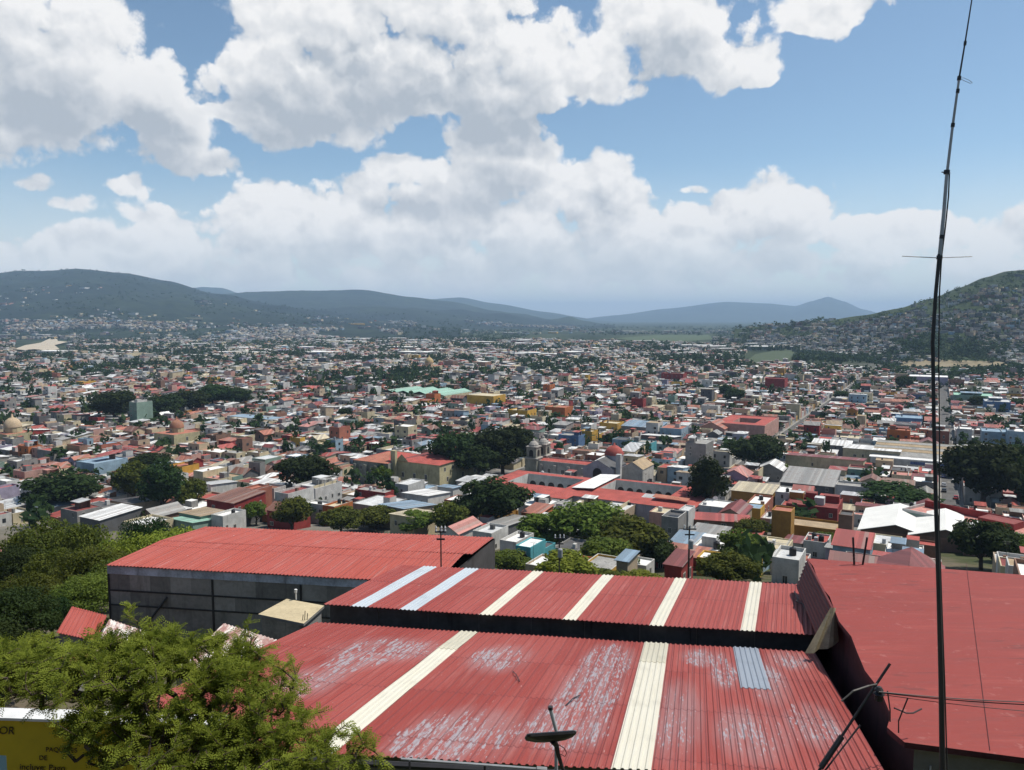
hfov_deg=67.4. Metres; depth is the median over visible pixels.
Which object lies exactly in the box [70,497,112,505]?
house
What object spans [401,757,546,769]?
handrail
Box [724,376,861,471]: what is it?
pavement
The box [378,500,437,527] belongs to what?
house
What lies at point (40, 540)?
tree
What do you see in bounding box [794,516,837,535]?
house
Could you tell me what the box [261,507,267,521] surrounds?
house
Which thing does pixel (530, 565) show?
house
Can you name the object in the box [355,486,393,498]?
house
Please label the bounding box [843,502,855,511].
house
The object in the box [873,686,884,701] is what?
insulator block
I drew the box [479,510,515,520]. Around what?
house
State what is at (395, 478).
house
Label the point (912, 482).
house
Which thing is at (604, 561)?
house
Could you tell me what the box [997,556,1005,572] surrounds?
house
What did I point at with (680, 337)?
field
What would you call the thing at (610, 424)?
house
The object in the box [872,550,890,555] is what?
house
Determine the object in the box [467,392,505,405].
house
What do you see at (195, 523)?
house
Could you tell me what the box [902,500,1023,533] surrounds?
long house
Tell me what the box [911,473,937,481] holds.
house
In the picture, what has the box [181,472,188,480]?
house
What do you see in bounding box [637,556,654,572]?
house
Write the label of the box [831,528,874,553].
house
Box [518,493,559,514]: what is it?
house
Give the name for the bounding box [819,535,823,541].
water tank
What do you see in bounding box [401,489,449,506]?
house
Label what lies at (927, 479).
house
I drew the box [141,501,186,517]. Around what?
house
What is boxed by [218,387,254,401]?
tree
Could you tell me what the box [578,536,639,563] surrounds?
tree
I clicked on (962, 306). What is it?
hill
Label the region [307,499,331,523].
house
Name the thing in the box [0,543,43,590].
tree
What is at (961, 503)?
pavement
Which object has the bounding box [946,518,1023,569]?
tree
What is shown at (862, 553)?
house
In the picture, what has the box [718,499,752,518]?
house
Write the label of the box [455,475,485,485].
house
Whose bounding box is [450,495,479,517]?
tree
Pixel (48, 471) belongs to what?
house
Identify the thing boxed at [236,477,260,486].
house
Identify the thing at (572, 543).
house
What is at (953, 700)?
power cable
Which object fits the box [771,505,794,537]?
tower house
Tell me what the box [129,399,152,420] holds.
house
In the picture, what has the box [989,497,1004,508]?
house
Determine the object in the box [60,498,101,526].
house
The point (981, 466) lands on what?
tree
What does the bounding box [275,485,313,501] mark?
house
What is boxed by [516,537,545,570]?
house
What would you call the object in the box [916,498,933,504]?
house
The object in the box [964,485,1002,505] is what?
house
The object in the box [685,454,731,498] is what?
tree
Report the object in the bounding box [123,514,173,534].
house
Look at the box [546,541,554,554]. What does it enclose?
house
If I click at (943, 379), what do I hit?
house
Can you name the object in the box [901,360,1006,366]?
dry field
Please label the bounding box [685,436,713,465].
house
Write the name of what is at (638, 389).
house
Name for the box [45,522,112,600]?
tree
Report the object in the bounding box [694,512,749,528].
house
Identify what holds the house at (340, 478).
on the ground
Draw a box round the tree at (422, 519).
[398,509,433,531]
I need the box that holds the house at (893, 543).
[885,535,923,552]
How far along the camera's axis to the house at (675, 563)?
144.52 m
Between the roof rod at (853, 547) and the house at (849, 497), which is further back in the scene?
the house at (849, 497)
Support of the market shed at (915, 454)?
on the ground
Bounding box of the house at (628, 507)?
[608,500,635,517]
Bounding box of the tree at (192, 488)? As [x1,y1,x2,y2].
[174,477,207,503]
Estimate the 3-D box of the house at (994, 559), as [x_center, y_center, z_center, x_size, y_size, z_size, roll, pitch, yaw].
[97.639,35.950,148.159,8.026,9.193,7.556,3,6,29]
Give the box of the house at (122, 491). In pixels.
[112,486,140,497]
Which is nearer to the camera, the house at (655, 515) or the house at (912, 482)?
the house at (655, 515)
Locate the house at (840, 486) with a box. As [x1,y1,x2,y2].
[835,480,873,497]
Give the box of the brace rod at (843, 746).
[824,724,860,769]
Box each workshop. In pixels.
[156,622,883,769]
[324,564,814,651]
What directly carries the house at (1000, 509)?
on the ground
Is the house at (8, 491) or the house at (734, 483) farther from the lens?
the house at (734, 483)
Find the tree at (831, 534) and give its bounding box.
[815,531,833,542]
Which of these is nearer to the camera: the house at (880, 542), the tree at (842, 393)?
the house at (880, 542)
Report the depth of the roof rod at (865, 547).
36.77 m
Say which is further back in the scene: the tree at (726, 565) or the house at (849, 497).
the house at (849, 497)
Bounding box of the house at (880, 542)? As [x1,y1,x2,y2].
[873,533,901,551]
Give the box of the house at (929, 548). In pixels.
[919,539,934,557]
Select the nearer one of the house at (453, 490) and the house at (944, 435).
the house at (453, 490)
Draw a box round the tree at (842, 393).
[833,391,848,396]
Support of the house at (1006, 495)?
on the ground
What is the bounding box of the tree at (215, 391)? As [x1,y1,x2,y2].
[195,383,233,403]
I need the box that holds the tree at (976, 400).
[967,395,986,404]
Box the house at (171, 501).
[164,497,184,505]
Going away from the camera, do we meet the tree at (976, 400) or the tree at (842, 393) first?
the tree at (976, 400)
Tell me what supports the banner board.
on the ground
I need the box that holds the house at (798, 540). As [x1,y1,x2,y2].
[784,534,805,547]
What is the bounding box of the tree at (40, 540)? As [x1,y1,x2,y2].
[0,516,77,554]
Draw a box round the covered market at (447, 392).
[381,386,471,398]
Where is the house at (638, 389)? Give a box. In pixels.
[617,386,640,391]
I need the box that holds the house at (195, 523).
[173,516,210,530]
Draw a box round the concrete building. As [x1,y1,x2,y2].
[796,558,1023,769]
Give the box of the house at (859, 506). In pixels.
[855,502,882,512]
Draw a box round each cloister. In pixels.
[489,470,590,503]
[572,474,717,521]
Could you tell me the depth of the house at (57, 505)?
266.07 m
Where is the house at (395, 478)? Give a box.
[375,476,403,483]
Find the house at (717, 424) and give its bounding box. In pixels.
[700,419,728,434]
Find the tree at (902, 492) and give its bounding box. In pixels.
[857,480,945,503]
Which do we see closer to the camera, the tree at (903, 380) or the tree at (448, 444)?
the tree at (448, 444)
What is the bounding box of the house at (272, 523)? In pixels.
[266,501,310,529]
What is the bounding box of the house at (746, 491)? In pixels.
[731,481,778,505]
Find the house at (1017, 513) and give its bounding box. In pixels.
[1002,508,1023,518]
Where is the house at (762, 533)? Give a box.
[735,525,768,535]
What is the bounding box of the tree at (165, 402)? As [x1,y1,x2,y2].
[146,393,184,411]
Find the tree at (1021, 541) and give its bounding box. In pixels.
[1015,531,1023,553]
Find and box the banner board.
[0,708,217,769]
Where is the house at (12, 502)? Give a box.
[0,496,25,508]
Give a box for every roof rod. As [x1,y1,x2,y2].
[852,537,854,564]
[862,537,867,564]
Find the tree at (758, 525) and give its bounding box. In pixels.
[733,517,771,534]
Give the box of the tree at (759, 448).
[725,433,787,462]
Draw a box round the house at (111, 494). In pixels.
[89,490,126,499]
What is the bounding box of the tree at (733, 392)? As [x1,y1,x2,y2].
[722,388,745,399]
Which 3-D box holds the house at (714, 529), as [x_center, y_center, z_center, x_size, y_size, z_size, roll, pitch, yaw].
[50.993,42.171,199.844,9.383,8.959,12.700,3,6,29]
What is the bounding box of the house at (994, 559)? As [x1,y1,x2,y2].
[992,546,1023,572]
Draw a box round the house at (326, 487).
[292,475,341,500]
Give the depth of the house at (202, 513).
242.79 m
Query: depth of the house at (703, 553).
158.66 m
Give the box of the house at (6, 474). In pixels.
[0,471,24,480]
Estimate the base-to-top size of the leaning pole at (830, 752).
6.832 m
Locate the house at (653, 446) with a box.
[632,436,656,450]
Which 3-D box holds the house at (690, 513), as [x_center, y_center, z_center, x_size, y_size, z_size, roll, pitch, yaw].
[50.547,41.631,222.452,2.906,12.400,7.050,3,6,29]
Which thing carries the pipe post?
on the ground
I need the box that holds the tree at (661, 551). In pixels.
[639,537,677,569]
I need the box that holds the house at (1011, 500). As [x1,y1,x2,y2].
[1001,497,1020,505]
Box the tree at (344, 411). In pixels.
[336,407,352,414]
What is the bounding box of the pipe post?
[548,705,557,769]
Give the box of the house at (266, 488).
[244,483,271,506]
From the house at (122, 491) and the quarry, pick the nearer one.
the house at (122, 491)
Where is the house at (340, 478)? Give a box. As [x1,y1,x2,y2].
[336,476,356,482]
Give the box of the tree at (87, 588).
[48,571,108,612]
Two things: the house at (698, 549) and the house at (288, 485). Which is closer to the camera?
the house at (698, 549)
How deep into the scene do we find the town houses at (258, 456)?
651.95 m
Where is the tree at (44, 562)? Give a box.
[22,547,71,594]
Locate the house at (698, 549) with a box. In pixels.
[656,541,711,569]
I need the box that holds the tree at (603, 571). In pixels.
[594,567,624,575]
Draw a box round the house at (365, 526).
[354,512,378,528]
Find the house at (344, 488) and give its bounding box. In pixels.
[342,486,350,490]
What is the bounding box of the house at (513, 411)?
[508,407,536,419]
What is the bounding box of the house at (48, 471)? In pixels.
[39,467,65,476]
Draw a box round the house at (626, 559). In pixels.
[614,549,639,572]
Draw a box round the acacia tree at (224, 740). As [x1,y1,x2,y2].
[0,600,393,769]
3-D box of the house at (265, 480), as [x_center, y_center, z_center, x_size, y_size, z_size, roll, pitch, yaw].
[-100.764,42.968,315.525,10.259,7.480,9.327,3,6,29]
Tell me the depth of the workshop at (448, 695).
24.71 m
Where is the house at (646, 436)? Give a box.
[640,433,680,441]
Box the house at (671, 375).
[661,371,686,379]
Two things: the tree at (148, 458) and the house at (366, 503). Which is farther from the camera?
the tree at (148, 458)
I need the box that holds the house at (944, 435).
[928,424,948,443]
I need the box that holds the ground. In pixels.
[0,322,1023,767]
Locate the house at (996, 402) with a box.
[983,396,1010,412]
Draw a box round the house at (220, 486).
[206,480,237,492]
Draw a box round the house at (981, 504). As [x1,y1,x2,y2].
[968,501,993,512]
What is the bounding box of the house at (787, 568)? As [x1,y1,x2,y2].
[771,545,805,583]
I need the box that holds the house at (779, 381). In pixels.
[765,377,787,388]
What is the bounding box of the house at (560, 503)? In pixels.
[556,499,569,508]
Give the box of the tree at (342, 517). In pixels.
[314,505,361,531]
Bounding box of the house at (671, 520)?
[661,509,686,538]
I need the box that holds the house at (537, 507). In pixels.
[521,502,553,515]
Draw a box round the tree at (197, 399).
[169,390,211,409]
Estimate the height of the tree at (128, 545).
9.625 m
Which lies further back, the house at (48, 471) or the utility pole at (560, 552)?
the house at (48, 471)
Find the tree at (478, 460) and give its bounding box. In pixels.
[452,443,500,474]
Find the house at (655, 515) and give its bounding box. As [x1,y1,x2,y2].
[649,506,673,527]
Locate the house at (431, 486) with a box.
[425,484,437,489]
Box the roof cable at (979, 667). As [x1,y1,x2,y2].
[966,565,989,749]
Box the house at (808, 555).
[770,544,810,573]
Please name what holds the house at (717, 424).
on the ground
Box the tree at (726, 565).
[692,549,762,580]
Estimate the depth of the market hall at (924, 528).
204.83 m
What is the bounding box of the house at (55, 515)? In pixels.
[47,511,60,525]
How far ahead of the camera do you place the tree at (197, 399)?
576.67 m
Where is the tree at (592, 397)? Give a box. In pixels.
[586,396,597,402]
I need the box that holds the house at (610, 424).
[599,420,623,429]
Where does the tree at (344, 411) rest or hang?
on the ground
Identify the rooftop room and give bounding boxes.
[258,589,323,639]
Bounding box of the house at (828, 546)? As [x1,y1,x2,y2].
[824,543,832,559]
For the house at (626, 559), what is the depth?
132.16 m
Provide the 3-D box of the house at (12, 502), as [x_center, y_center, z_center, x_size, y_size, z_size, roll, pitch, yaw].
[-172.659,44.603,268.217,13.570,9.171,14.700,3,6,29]
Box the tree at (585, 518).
[548,499,624,539]
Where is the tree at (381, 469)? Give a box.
[370,464,393,477]
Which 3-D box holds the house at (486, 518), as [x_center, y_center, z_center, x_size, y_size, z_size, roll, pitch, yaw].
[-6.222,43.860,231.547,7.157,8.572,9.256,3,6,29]
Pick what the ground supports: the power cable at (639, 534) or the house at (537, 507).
the house at (537, 507)
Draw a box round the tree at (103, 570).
[84,557,120,604]
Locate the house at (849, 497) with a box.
[840,491,863,502]
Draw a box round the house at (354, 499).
[341,494,364,501]
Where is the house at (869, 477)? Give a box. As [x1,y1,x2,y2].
[860,473,881,482]
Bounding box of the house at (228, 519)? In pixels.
[211,508,245,527]
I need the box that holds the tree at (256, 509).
[242,501,266,524]
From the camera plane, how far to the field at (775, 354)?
1549.75 m
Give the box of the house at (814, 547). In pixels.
[803,532,830,558]
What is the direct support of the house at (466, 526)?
on the ground
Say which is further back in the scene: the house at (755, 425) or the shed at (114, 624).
the house at (755, 425)
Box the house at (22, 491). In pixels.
[20,484,97,498]
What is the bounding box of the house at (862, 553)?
[846,551,879,556]
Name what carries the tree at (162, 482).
on the ground
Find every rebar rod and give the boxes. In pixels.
[887,691,890,721]
[898,697,907,732]
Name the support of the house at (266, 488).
on the ground
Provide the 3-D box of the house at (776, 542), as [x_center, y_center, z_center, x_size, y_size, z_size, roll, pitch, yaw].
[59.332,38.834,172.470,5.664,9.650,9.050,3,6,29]
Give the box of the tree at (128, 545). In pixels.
[96,531,167,554]
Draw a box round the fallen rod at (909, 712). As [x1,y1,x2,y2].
[894,707,921,713]
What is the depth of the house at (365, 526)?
243.88 m
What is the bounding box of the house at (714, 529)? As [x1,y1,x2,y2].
[690,522,731,539]
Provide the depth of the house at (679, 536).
195.84 m
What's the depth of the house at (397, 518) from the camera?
227.03 m
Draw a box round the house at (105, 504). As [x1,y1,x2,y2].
[91,493,116,508]
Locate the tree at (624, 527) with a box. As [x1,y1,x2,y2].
[598,512,668,555]
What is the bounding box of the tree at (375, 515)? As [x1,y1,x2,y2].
[354,504,396,530]
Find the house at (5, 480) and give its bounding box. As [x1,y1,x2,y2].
[0,477,19,484]
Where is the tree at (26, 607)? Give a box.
[0,584,63,636]
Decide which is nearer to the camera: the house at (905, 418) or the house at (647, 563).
the house at (647, 563)
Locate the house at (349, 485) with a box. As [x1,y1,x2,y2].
[342,483,360,487]
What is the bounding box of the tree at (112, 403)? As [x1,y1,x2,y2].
[86,389,137,417]
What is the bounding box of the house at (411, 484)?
[395,475,424,497]
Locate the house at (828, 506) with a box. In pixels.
[786,490,842,520]
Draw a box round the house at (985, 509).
[972,503,991,512]
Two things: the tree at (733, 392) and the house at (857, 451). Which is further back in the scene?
the tree at (733, 392)
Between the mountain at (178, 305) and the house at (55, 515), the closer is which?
the house at (55, 515)
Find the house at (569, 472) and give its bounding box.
[562,469,582,476]
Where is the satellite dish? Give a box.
[525,730,576,769]
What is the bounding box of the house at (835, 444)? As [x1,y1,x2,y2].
[811,438,852,455]
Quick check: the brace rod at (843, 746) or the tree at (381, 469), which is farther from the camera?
the tree at (381, 469)
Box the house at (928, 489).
[916,485,932,492]
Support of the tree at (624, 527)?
on the ground
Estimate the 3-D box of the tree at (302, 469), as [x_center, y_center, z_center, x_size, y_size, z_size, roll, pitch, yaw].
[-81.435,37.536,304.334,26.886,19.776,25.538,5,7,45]
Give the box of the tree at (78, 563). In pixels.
[51,542,129,604]
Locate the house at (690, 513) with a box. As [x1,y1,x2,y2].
[679,505,694,527]
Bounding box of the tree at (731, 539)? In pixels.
[717,527,763,552]
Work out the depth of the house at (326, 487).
282.35 m
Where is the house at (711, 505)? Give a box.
[698,498,733,512]
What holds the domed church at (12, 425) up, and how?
on the ground
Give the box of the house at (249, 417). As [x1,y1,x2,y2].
[227,414,284,422]
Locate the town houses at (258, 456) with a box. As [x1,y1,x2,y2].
[0,274,1023,574]
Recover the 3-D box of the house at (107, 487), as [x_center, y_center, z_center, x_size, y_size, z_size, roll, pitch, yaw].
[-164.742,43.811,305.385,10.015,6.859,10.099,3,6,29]
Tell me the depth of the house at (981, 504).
258.60 m
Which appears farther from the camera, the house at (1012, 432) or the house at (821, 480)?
the house at (1012, 432)
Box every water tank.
[520,531,524,537]
[713,540,719,549]
[789,546,796,555]
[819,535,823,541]
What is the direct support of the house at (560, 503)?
on the ground
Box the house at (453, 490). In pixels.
[437,484,461,496]
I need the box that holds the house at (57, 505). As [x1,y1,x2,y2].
[32,501,74,513]
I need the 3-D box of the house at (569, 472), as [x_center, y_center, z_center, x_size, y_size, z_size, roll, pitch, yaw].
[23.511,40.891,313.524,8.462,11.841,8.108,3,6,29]
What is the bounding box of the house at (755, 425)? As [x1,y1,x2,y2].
[721,414,778,435]
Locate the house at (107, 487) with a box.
[98,483,113,493]
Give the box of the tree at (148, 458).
[127,452,171,465]
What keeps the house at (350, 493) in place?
on the ground
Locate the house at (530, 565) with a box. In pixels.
[525,542,547,570]
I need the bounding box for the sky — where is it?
[0,0,1023,317]
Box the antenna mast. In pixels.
[902,0,971,769]
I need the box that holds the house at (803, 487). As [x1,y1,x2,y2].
[792,484,815,490]
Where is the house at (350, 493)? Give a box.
[342,490,354,497]
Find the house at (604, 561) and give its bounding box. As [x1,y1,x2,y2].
[589,553,616,570]
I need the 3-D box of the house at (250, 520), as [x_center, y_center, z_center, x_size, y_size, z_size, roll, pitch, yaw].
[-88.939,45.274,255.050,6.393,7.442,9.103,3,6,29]
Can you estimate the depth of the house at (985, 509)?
247.77 m
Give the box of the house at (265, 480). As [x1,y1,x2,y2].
[250,477,282,484]
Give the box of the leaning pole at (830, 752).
[818,663,890,769]
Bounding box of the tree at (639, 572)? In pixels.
[621,568,662,576]
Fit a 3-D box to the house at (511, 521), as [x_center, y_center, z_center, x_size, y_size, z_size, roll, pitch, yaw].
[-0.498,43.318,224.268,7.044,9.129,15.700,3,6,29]
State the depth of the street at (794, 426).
533.95 m
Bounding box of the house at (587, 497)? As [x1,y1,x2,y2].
[573,494,597,508]
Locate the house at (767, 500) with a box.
[747,494,772,511]
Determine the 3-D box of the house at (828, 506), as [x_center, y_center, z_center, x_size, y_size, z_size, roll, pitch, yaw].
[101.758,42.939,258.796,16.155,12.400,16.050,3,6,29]
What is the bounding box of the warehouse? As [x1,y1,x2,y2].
[105,526,494,639]
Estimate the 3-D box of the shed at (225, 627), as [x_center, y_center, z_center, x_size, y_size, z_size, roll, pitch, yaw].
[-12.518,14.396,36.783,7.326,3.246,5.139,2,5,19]
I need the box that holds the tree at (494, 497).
[457,474,535,517]
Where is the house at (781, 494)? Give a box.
[775,482,791,505]
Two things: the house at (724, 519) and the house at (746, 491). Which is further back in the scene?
the house at (746, 491)
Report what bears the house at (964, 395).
on the ground
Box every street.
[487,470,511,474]
[646,378,860,522]
[940,385,959,506]
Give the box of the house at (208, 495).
[196,491,219,501]
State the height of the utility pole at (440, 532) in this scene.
8.529 m
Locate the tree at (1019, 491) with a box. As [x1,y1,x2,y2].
[1001,442,1023,501]
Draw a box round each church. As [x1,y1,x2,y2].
[0,414,32,440]
[154,416,199,444]
[418,356,441,369]
[524,435,653,481]
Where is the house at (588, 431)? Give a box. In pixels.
[580,427,597,444]
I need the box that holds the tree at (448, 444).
[426,430,476,463]
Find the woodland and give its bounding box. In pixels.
[0,268,1023,368]
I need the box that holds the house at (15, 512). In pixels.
[4,507,30,524]
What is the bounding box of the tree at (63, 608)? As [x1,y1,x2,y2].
[41,596,78,638]
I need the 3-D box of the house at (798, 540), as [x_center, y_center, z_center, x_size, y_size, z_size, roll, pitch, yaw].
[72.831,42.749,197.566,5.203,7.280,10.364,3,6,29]
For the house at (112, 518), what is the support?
on the ground
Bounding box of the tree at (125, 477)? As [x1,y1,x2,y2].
[108,460,148,496]
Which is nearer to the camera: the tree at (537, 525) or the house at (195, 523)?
the tree at (537, 525)
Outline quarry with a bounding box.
[17,338,64,349]
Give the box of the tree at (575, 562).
[533,548,599,573]
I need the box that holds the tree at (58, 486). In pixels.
[16,470,105,502]
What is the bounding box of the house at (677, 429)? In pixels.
[660,423,687,439]
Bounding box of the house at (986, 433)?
[980,427,1005,444]
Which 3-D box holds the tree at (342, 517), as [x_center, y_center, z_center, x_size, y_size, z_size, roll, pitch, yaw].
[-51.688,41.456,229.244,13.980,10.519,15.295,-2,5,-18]
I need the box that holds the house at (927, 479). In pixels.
[913,474,932,488]
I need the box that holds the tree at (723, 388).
[718,383,731,394]
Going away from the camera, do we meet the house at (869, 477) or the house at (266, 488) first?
the house at (266, 488)
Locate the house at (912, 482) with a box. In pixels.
[882,477,915,487]
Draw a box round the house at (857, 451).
[842,444,901,462]
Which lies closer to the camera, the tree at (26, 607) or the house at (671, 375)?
the tree at (26, 607)
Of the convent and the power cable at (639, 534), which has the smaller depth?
the power cable at (639, 534)
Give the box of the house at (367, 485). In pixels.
[358,484,382,487]
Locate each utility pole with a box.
[435,526,445,566]
[554,534,564,572]
[683,525,695,577]
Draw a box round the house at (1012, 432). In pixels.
[1006,424,1023,445]
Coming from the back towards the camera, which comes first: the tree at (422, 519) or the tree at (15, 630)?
the tree at (422, 519)
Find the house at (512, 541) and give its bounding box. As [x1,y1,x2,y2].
[500,530,533,549]
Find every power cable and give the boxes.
[561,527,687,536]
[879,691,1023,702]
[879,692,1023,704]
[880,694,1021,710]
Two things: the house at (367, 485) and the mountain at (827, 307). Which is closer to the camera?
the house at (367, 485)
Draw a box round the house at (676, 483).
[664,481,685,485]
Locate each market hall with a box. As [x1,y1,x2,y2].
[857,503,915,537]
[908,508,963,552]
[963,521,987,556]
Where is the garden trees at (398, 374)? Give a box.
[0,322,1023,581]
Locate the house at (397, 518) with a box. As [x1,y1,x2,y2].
[388,508,438,534]
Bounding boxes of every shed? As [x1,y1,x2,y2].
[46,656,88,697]
[57,606,109,646]
[86,619,158,689]
[174,623,276,685]
[869,439,964,472]
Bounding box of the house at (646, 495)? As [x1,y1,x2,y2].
[642,493,654,497]
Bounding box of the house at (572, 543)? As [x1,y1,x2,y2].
[555,538,588,551]
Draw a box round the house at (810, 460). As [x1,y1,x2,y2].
[785,452,866,470]
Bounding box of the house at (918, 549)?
[888,546,941,563]
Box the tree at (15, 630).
[0,617,49,707]
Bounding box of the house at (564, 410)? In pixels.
[545,403,572,415]
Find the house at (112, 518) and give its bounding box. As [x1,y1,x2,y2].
[78,503,141,532]
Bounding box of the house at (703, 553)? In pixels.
[696,550,762,577]
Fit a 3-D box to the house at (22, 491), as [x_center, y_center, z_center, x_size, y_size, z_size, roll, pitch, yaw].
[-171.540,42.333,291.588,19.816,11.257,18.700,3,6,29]
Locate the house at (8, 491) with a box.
[0,483,19,498]
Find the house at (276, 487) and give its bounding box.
[265,483,285,502]
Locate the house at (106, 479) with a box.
[97,476,109,483]
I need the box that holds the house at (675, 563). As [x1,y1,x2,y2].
[663,548,695,578]
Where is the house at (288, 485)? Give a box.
[272,482,292,488]
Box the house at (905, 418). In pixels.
[895,414,921,426]
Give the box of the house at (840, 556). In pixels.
[828,550,877,563]
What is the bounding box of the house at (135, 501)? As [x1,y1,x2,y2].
[110,496,160,510]
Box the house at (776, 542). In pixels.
[767,536,792,550]
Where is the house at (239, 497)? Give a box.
[206,487,265,509]
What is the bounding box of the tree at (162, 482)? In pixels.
[134,457,186,504]
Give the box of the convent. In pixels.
[353,450,483,485]
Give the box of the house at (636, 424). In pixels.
[621,420,667,430]
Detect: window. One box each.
[593,468,601,476]
[782,575,787,583]
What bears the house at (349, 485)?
on the ground
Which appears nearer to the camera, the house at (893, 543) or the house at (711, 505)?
the house at (893, 543)
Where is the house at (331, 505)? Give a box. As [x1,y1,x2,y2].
[323,499,352,525]
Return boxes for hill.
[551,317,606,325]
[734,270,1023,360]
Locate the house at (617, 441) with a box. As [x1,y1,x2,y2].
[612,437,633,446]
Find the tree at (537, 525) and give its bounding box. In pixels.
[514,512,567,544]
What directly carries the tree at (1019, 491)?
on the ground
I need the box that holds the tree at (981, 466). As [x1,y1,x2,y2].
[937,438,1023,501]
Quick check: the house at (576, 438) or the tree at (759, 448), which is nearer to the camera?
the tree at (759, 448)
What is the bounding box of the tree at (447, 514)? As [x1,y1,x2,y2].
[429,501,470,527]
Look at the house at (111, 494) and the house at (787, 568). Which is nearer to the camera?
the house at (787, 568)
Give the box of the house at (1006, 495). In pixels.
[1003,492,1016,500]
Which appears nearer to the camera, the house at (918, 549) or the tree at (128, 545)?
the tree at (128, 545)
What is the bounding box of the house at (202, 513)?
[177,507,224,518]
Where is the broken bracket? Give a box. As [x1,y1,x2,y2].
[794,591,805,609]
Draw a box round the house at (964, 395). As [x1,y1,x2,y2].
[953,391,993,399]
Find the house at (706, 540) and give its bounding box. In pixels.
[694,533,723,551]
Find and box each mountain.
[0,269,460,339]
[195,287,235,293]
[227,290,614,330]
[433,297,610,322]
[587,297,875,321]
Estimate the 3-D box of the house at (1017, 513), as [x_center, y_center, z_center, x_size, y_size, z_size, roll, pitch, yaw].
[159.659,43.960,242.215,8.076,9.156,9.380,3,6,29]
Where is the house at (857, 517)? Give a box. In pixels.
[854,508,862,526]
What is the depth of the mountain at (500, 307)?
12487.75 m
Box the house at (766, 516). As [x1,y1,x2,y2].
[760,511,771,522]
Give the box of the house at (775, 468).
[760,458,787,481]
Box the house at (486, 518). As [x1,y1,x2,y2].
[480,514,498,523]
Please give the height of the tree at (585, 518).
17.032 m
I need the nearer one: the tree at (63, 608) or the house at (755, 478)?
the tree at (63, 608)
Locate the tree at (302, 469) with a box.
[272,453,340,484]
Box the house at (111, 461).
[76,452,127,474]
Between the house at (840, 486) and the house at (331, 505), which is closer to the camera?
the house at (331, 505)
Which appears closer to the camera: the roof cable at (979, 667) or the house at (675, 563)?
the roof cable at (979, 667)
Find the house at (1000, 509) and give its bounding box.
[995,500,1023,514]
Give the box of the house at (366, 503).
[353,495,406,509]
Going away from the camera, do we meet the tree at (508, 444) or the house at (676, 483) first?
the house at (676, 483)
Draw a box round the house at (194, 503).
[183,499,206,508]
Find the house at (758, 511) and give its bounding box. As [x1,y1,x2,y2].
[747,502,764,519]
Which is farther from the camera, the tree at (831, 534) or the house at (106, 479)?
the house at (106, 479)
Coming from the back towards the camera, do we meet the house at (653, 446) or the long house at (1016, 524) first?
the house at (653, 446)
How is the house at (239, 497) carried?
on the ground
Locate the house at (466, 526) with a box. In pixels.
[439,516,482,536]
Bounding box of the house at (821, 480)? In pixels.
[779,466,840,495]
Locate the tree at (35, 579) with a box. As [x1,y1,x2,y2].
[0,570,63,599]
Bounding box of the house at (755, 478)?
[748,475,765,482]
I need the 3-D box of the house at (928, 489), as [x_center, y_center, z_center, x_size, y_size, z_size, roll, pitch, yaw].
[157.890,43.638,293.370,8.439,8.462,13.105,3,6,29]
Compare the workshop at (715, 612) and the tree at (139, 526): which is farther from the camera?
the tree at (139, 526)
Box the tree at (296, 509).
[269,495,312,529]
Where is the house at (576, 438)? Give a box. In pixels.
[558,430,584,446]
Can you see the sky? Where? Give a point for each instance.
(576, 158)
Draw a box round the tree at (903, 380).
[894,376,913,386]
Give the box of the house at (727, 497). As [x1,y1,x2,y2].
[718,487,732,500]
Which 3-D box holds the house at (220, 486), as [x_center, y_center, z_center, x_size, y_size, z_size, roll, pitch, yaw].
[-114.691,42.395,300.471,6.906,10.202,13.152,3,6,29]
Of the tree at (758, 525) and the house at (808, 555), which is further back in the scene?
the tree at (758, 525)
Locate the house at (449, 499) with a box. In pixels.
[444,493,470,503]
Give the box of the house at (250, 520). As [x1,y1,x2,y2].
[246,517,261,524]
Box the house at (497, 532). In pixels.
[473,523,507,549]
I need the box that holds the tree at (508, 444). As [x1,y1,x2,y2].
[473,423,534,474]
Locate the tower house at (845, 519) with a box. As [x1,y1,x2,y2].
[838,510,853,529]
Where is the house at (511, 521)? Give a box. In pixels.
[487,514,525,534]
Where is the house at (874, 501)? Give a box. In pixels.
[861,494,895,504]
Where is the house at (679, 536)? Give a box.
[670,529,706,543]
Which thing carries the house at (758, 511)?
on the ground
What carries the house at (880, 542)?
on the ground
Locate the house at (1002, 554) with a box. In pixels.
[996,541,1023,572]
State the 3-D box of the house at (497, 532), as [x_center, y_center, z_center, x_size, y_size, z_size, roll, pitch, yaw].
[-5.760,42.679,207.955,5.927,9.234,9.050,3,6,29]
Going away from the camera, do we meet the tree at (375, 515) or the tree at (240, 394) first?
the tree at (375, 515)
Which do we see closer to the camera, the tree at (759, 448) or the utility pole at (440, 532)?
the utility pole at (440, 532)
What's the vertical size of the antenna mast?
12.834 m
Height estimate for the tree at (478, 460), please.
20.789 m
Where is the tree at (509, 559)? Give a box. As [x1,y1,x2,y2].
[495,548,532,570]
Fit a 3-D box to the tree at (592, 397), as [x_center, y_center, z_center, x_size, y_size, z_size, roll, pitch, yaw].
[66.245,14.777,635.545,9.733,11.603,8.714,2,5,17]
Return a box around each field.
[616,335,712,340]
[749,349,793,362]
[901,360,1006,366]
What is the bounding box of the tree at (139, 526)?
[114,511,171,544]
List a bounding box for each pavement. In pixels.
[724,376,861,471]
[937,386,963,507]
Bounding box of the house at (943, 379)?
[909,374,947,384]
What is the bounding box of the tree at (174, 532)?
[141,524,195,545]
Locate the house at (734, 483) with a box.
[721,475,739,486]

